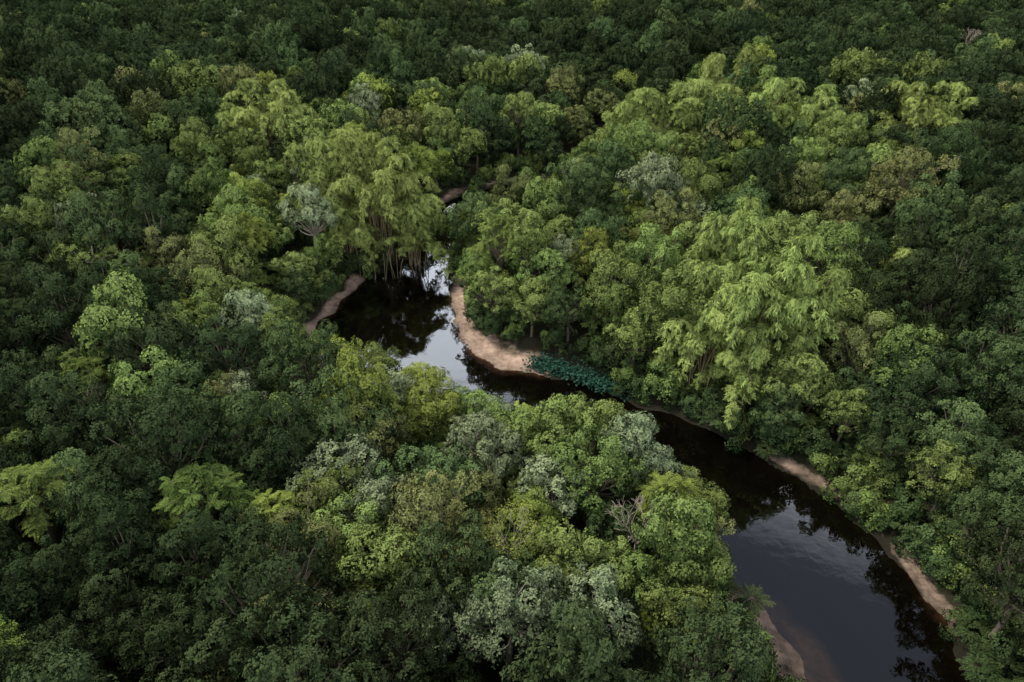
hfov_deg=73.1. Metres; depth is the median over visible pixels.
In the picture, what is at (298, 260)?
broadleaf tree
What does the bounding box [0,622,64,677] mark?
broadleaf tree
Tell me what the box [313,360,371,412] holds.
yellow green tree
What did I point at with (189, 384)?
broadleaf tree
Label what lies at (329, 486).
broadleaf tree
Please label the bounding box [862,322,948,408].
broadleaf tree
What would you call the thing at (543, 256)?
broadleaf tree
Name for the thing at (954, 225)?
broadleaf tree
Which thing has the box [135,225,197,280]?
olive tree
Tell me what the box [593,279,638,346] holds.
broadleaf tree
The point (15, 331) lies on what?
broadleaf tree
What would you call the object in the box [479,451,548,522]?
broadleaf tree
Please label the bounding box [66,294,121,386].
broadleaf tree
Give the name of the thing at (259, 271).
feathery tree
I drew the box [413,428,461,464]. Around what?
broadleaf tree
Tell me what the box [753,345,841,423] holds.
broadleaf tree
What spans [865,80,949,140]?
bamboo clump
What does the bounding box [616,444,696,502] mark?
silvery tree
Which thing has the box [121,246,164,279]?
feathery tree
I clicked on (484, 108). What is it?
broadleaf tree
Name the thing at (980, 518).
broadleaf tree
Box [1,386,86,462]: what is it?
broadleaf tree
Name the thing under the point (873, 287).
broadleaf tree
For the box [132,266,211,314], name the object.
broadleaf tree
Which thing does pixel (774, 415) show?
broadleaf tree
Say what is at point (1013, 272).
broadleaf tree
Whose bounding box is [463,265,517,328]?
broadleaf tree
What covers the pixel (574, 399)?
broadleaf tree
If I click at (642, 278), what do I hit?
broadleaf tree
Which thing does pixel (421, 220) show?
bamboo clump
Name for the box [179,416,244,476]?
broadleaf tree
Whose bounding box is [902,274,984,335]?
broadleaf tree
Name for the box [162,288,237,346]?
broadleaf tree
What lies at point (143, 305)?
broadleaf tree
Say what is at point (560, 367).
taro plants
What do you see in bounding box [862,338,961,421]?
broadleaf tree
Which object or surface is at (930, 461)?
broadleaf tree
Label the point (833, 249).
broadleaf tree
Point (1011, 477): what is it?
broadleaf tree
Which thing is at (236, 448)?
broadleaf tree
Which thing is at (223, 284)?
broadleaf tree
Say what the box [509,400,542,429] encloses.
feathery tree
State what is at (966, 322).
broadleaf tree
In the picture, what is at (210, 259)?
broadleaf tree
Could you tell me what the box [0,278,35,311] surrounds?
broadleaf tree
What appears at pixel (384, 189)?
bamboo clump
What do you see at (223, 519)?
broadleaf tree
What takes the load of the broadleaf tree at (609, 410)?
on the ground
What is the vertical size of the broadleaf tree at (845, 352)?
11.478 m
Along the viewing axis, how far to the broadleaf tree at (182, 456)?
73.57 m
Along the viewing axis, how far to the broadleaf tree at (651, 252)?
101.88 m
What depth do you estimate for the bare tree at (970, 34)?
249.53 m
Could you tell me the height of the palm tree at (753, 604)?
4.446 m
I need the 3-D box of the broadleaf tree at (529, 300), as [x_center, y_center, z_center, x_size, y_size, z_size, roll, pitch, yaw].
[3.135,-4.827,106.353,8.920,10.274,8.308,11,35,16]
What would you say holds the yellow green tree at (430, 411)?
on the ground
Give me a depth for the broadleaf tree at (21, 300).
94.71 m
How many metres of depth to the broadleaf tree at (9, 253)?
104.06 m
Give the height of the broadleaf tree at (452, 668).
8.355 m
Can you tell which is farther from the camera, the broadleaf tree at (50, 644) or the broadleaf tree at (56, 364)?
the broadleaf tree at (56, 364)
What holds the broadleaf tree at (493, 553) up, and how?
on the ground
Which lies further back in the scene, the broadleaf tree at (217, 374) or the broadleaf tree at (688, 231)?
the broadleaf tree at (688, 231)
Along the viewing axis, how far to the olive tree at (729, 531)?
65.93 m
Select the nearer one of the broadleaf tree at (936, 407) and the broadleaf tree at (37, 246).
the broadleaf tree at (936, 407)
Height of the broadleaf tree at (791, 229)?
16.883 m
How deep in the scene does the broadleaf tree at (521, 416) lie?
74.72 m
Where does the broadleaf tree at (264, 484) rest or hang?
on the ground
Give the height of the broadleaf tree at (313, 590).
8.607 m
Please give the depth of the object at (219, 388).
78.63 m
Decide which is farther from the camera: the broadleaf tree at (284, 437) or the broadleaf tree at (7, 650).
the broadleaf tree at (284, 437)
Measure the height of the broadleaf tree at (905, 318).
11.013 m
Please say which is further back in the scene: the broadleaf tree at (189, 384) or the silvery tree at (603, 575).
the broadleaf tree at (189, 384)
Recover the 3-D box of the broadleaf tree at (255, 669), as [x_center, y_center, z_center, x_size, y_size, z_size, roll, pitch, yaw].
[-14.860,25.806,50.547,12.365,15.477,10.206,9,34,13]
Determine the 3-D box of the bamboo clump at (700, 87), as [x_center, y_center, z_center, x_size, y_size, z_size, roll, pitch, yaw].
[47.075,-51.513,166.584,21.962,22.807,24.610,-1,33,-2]
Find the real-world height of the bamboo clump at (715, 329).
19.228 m
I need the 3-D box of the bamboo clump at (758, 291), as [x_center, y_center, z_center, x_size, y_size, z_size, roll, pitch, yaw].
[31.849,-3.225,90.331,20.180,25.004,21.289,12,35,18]
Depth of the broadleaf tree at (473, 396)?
83.84 m
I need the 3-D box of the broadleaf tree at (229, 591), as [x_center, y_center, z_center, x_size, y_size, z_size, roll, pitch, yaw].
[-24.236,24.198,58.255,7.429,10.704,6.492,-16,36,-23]
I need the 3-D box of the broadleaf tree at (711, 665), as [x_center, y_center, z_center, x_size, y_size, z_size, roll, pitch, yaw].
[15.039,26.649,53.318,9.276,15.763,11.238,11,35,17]
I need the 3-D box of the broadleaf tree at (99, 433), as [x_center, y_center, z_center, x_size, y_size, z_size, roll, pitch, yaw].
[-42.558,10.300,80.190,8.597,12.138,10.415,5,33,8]
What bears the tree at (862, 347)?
on the ground
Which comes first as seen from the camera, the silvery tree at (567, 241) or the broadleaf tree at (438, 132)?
the silvery tree at (567, 241)
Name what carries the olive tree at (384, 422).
on the ground
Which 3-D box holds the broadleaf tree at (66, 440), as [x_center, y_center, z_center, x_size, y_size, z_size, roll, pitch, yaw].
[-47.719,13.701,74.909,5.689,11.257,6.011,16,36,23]
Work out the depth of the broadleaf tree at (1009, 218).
113.97 m
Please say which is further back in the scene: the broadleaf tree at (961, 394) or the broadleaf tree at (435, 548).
the broadleaf tree at (961, 394)
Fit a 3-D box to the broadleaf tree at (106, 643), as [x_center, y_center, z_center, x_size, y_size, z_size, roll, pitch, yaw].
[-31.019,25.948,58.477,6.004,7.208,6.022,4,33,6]
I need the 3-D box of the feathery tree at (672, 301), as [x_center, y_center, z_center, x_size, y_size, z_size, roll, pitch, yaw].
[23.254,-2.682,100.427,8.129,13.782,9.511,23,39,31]
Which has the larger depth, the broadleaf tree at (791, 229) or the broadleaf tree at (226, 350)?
the broadleaf tree at (791, 229)
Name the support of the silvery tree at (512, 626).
on the ground
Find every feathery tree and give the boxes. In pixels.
[46,348,116,409]
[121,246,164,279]
[151,461,259,547]
[227,257,272,287]
[235,488,306,555]
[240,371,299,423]
[258,287,273,296]
[406,407,428,439]
[413,458,451,486]
[467,207,530,289]
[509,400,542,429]
[574,306,610,338]
[629,608,673,659]
[647,280,693,342]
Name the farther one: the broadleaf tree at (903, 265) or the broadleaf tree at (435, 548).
the broadleaf tree at (903, 265)
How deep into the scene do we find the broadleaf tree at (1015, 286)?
93.08 m
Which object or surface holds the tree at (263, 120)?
on the ground
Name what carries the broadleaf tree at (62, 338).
on the ground
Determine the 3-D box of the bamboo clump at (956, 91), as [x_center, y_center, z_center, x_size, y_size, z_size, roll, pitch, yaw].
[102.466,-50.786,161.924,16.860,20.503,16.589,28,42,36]
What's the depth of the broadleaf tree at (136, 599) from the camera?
57.98 m
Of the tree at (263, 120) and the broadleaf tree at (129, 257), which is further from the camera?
the tree at (263, 120)
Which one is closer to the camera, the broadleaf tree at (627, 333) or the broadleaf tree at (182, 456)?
the broadleaf tree at (182, 456)
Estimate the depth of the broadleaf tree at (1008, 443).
76.89 m
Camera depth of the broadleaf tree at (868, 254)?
106.39 m
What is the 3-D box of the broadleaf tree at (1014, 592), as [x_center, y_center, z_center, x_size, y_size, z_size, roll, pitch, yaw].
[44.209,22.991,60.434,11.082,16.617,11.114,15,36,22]
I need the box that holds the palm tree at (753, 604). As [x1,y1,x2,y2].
[728,583,775,615]
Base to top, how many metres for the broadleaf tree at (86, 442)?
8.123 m
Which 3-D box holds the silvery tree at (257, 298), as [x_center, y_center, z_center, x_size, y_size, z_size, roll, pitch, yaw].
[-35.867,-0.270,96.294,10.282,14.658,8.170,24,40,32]
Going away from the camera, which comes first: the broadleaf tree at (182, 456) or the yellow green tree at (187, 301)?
the broadleaf tree at (182, 456)
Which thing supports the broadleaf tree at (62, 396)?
on the ground
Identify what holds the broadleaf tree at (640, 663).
on the ground
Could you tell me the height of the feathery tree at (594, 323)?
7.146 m
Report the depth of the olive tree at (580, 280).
106.27 m
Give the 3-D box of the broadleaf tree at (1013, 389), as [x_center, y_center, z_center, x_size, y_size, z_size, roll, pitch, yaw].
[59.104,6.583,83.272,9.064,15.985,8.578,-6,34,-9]
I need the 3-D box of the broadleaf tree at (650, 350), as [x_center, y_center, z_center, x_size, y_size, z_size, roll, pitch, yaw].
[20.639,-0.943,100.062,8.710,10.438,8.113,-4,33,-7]
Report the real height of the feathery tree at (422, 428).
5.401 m
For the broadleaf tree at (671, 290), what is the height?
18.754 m
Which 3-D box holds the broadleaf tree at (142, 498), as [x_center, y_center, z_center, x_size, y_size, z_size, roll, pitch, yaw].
[-37.046,18.507,66.453,8.317,11.749,10.076,19,38,27]
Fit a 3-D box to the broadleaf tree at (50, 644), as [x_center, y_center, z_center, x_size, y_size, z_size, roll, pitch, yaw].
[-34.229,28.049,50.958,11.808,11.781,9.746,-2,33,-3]
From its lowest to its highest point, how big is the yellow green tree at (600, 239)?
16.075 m
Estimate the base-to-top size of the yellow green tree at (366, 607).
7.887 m
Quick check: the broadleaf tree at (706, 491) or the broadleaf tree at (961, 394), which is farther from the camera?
the broadleaf tree at (961, 394)
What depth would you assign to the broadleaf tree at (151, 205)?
108.86 m
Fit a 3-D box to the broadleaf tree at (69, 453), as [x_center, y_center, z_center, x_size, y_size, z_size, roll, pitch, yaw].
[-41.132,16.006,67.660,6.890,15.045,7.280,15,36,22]
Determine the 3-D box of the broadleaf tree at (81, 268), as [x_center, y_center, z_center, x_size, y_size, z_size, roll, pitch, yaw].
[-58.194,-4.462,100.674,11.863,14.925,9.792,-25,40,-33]
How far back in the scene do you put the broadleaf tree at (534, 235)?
107.33 m
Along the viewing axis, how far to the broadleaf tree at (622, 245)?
107.79 m
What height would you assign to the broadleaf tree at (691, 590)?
12.162 m
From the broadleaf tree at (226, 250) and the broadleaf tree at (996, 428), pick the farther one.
the broadleaf tree at (226, 250)
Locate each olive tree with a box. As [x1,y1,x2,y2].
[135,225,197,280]
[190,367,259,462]
[201,577,377,681]
[233,479,382,609]
[329,399,413,476]
[380,467,482,578]
[432,505,510,588]
[439,451,523,523]
[564,276,600,326]
[654,515,736,585]
[785,379,837,414]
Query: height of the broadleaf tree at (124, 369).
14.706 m
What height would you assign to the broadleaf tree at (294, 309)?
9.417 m
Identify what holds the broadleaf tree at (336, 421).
on the ground
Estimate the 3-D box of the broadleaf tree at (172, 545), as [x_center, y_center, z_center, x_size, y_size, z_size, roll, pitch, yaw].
[-28.438,20.649,62.770,9.660,12.499,9.142,20,38,28]
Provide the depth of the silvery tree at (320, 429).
78.63 m
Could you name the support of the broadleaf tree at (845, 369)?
on the ground
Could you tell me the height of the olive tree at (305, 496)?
12.734 m
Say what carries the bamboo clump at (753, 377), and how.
on the ground
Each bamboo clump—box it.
[213,102,272,142]
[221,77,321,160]
[276,135,377,255]
[314,135,440,265]
[319,201,382,267]
[327,125,422,234]
[360,190,453,277]
[587,90,637,141]
[616,81,707,151]
[638,194,781,337]
[652,259,759,404]
[661,78,754,148]
[680,47,758,127]
[687,211,838,401]
[690,317,788,428]
[719,64,796,142]
[735,263,869,367]
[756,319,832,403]
[764,77,848,146]
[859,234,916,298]
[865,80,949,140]
[906,80,981,134]
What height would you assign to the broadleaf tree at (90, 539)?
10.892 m
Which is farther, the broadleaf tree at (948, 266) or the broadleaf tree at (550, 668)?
the broadleaf tree at (948, 266)
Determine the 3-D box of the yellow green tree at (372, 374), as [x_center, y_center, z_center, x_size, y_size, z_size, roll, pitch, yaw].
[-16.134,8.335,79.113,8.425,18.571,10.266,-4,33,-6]
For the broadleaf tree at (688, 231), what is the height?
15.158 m
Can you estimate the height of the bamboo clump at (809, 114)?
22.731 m
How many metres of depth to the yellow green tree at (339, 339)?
92.46 m
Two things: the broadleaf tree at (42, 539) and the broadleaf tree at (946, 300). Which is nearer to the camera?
the broadleaf tree at (42, 539)
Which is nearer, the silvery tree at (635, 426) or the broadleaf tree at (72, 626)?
the broadleaf tree at (72, 626)
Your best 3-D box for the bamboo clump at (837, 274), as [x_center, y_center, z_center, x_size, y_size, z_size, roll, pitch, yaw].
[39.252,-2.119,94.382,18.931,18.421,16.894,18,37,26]
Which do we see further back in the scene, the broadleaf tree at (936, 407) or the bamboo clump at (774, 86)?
the bamboo clump at (774, 86)
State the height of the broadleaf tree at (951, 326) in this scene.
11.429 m
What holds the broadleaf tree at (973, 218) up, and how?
on the ground
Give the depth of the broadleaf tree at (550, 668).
55.52 m
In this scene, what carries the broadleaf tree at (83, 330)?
on the ground
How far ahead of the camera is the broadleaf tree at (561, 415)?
73.34 m
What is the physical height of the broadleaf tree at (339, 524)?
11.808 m
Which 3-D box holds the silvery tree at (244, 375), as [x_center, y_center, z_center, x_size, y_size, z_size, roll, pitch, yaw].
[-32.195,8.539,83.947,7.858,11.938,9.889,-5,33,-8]
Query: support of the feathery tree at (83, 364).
on the ground
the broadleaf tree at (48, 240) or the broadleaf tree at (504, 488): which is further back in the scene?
the broadleaf tree at (48, 240)
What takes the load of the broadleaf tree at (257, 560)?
on the ground
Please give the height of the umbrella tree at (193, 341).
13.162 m
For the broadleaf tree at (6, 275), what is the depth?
99.23 m
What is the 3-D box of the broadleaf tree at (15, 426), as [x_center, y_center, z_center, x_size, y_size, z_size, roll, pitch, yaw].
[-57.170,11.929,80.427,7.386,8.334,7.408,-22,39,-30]
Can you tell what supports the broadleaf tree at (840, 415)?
on the ground
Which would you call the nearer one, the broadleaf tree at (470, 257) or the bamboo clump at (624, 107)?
the broadleaf tree at (470, 257)
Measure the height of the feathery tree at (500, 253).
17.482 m
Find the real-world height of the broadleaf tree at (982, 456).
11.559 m
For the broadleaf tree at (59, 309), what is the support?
on the ground
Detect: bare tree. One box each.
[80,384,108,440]
[957,27,980,43]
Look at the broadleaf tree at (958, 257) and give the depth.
99.92 m
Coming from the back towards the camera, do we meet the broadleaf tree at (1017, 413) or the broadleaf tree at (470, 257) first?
the broadleaf tree at (470, 257)
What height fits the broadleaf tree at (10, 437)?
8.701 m
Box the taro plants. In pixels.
[520,349,639,401]
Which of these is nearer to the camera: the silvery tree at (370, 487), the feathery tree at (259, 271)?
the silvery tree at (370, 487)
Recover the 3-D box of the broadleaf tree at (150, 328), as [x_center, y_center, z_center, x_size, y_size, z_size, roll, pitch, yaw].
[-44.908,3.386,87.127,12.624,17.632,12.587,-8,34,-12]
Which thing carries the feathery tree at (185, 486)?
on the ground
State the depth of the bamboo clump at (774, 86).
156.99 m
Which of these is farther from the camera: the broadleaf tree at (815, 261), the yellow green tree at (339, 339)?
the broadleaf tree at (815, 261)
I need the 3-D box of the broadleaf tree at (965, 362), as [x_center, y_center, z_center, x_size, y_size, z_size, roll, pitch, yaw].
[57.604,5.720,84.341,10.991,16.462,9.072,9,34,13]
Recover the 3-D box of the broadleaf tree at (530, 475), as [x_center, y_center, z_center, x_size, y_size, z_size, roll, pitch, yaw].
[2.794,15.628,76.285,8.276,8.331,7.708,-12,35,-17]
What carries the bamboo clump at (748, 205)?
on the ground
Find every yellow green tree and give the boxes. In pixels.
[171,293,216,326]
[297,333,349,378]
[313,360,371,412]
[328,336,406,468]
[343,578,411,663]
[395,366,465,443]
[487,485,565,561]
[556,225,614,280]
[607,184,651,227]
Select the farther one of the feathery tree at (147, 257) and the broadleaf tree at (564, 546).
the feathery tree at (147, 257)
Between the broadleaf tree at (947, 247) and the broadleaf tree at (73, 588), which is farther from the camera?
the broadleaf tree at (947, 247)
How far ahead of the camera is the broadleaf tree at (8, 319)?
90.69 m
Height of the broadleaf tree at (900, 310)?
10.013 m
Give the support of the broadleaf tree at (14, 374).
on the ground
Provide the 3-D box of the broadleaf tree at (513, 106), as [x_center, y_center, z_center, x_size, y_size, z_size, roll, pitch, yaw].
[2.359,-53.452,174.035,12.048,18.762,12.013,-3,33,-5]
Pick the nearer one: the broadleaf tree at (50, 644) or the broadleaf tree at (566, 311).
the broadleaf tree at (50, 644)
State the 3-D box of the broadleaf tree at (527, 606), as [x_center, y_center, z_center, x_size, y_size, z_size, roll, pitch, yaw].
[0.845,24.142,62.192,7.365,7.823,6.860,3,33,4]
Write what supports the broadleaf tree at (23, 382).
on the ground
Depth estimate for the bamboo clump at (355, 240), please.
125.01 m
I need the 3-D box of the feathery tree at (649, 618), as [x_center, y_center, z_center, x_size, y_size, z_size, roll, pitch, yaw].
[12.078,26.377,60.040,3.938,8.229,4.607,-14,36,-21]
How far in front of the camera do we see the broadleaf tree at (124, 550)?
60.34 m
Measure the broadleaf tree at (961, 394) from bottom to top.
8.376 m
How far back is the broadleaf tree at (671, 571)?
59.83 m
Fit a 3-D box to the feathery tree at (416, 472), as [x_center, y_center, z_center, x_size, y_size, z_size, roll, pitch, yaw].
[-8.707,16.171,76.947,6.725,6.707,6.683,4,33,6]
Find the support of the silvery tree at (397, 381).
on the ground
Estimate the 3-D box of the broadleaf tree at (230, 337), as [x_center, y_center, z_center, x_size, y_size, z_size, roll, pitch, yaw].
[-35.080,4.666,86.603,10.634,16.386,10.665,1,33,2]
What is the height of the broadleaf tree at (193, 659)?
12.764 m
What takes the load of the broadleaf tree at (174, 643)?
on the ground
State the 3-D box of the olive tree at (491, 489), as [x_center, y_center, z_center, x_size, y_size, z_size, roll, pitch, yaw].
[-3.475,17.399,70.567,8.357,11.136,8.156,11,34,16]
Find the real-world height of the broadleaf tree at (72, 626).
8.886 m
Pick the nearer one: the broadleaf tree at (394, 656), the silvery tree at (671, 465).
the broadleaf tree at (394, 656)
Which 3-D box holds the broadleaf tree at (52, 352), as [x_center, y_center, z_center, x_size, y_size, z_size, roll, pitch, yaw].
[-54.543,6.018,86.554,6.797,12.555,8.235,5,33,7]
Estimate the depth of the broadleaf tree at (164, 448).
67.09 m
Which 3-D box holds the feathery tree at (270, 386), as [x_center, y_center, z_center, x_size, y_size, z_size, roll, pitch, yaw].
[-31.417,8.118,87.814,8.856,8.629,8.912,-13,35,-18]
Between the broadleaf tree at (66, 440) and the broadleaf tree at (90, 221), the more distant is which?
the broadleaf tree at (90, 221)
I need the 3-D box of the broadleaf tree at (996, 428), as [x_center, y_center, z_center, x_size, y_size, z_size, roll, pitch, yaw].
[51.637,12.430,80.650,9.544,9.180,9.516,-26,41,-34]
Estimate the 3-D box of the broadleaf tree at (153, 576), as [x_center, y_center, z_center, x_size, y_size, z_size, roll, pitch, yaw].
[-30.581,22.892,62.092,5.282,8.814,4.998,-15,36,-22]
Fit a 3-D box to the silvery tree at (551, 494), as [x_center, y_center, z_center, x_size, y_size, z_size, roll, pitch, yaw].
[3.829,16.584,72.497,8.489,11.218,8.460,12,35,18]
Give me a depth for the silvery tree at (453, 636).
55.25 m
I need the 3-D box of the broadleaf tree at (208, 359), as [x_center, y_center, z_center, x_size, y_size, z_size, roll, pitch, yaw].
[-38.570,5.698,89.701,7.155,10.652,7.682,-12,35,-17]
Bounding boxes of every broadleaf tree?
[0,202,39,258]
[0,223,34,280]
[0,261,52,303]
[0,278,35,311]
[0,299,28,350]
[0,308,52,371]
[0,310,20,368]
[0,347,73,428]
[0,408,53,456]
[0,425,50,468]
[0,445,45,532]
[0,549,72,628]
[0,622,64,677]
[0,632,110,681]
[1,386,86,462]
[1,534,69,609]
[5,288,65,341]
[6,366,40,398]
[11,261,70,291]
[11,261,102,363]
[18,543,111,631]
[19,610,112,681]
[20,369,120,461]
[22,229,77,273]
[25,226,104,285]
[33,308,68,349]
[34,284,94,348]
[37,423,98,491]
[38,340,105,405]
[40,341,93,376]
[40,446,129,536]
[55,259,164,339]
[58,186,143,269]
[60,474,175,571]
[61,258,136,304]
[64,524,130,607]
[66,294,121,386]
[68,490,167,608]
[71,265,186,379]
[73,437,177,531]
[74,439,115,479]
[74,567,159,651]
[83,387,226,514]
[92,279,170,352]
[94,382,167,446]
[96,249,161,292]
[97,300,200,390]
[101,608,173,679]
[104,343,198,437]
[106,283,173,357]
[111,179,189,269]
[114,586,234,681]
[115,396,220,479]
[120,358,231,462]
[129,507,245,618]
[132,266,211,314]
[139,557,200,611]
[153,239,251,302]
[155,613,273,681]
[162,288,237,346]
[174,568,261,661]
[177,316,268,387]
[178,369,245,394]
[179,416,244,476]
[181,512,356,681]
[184,339,252,380]
[185,384,277,468]
[186,213,257,279]
[187,265,242,350]
[190,350,236,381]
[203,454,257,513]
[207,503,284,582]
[224,441,321,522]
[225,595,381,681]
[230,280,290,347]
[248,386,338,483]
[251,318,348,403]
[265,250,319,289]
[267,570,334,649]
[268,294,306,323]
[278,266,312,307]
[287,363,398,461]
[287,454,372,547]
[307,489,406,588]
[333,566,448,681]
[339,340,406,388]
[401,508,495,631]
[407,656,484,681]
[410,100,461,164]
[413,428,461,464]
[434,541,550,647]
[438,384,507,436]
[448,400,516,464]
[451,248,502,297]
[455,82,497,167]
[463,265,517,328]
[474,407,552,486]
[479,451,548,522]
[484,570,554,634]
[497,91,544,156]
[501,209,555,291]
[503,397,608,474]
[505,275,561,336]
[508,449,567,501]
[513,244,578,320]
[515,516,604,603]
[522,650,582,681]
[539,391,604,462]
[540,282,592,340]
[556,528,648,614]
[567,398,648,457]
[577,497,645,562]
[579,245,645,342]
[588,238,644,284]
[590,549,671,626]
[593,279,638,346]
[598,624,677,681]
[602,306,668,365]
[617,222,688,295]
[624,273,669,317]
[629,490,717,594]
[631,304,671,359]
[631,582,749,678]
[636,254,733,363]
[641,532,736,623]
[644,464,730,533]
[652,588,782,681]
[664,219,715,277]
[745,380,806,442]
[749,238,786,257]
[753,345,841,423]
[758,209,828,269]
[789,219,872,287]
[801,244,838,290]
[808,224,839,264]
[812,364,876,433]
[815,286,897,374]
[817,263,862,298]
[817,385,881,451]
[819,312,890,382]
[837,216,895,280]
[838,268,898,363]
[840,325,924,396]
[842,369,942,442]
[851,279,889,306]
[858,286,904,316]
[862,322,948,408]
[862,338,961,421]
[874,303,920,337]
[877,250,962,320]
[880,300,946,352]
[885,206,941,287]
[886,194,965,249]
[891,241,963,312]
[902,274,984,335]
[902,439,992,519]
[909,231,1005,334]
[909,396,1005,475]
[910,323,967,375]
[915,405,1004,464]
[922,434,1023,522]
[927,241,1023,302]
[927,381,952,415]
[929,230,966,258]
[930,370,995,417]
[932,480,1023,569]
[935,324,1023,414]
[936,308,998,371]
[942,193,1013,249]
[942,204,994,247]
[951,515,1023,646]
[958,334,1023,434]
[959,426,1023,481]
[963,287,1023,368]
[973,449,1023,530]
[974,199,1023,257]
[975,226,1023,294]
[976,557,1023,629]
[980,278,1023,336]
[988,380,1023,437]
[991,212,1022,243]
[992,254,1023,328]
[999,246,1023,285]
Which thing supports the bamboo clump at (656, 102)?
on the ground
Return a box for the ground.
[0,6,1023,681]
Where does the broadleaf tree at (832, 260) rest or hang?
on the ground
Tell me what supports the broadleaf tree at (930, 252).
on the ground
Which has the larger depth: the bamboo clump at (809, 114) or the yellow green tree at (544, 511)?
the bamboo clump at (809, 114)
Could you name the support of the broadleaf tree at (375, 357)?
on the ground
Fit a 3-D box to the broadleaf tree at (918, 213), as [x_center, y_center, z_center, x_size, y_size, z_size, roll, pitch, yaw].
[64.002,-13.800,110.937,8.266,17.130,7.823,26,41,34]
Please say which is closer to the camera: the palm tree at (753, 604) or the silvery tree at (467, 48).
the palm tree at (753, 604)
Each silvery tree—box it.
[206,367,271,431]
[213,285,280,358]
[276,182,338,247]
[304,409,341,452]
[338,473,430,561]
[346,364,418,445]
[397,583,493,671]
[446,45,485,65]
[458,556,570,680]
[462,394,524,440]
[514,449,589,523]
[541,233,584,308]
[554,556,647,665]
[598,409,666,502]
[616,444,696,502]
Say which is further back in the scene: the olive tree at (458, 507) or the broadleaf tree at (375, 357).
the broadleaf tree at (375, 357)
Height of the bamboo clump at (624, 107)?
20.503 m
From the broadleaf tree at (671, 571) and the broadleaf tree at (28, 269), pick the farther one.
the broadleaf tree at (28, 269)
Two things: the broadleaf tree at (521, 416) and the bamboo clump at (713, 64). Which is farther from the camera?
the bamboo clump at (713, 64)
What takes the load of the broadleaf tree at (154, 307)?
on the ground
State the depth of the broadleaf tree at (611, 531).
67.53 m
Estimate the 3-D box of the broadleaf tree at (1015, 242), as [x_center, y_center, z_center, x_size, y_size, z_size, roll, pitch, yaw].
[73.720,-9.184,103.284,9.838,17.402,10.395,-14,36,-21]
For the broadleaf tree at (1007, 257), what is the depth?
100.15 m

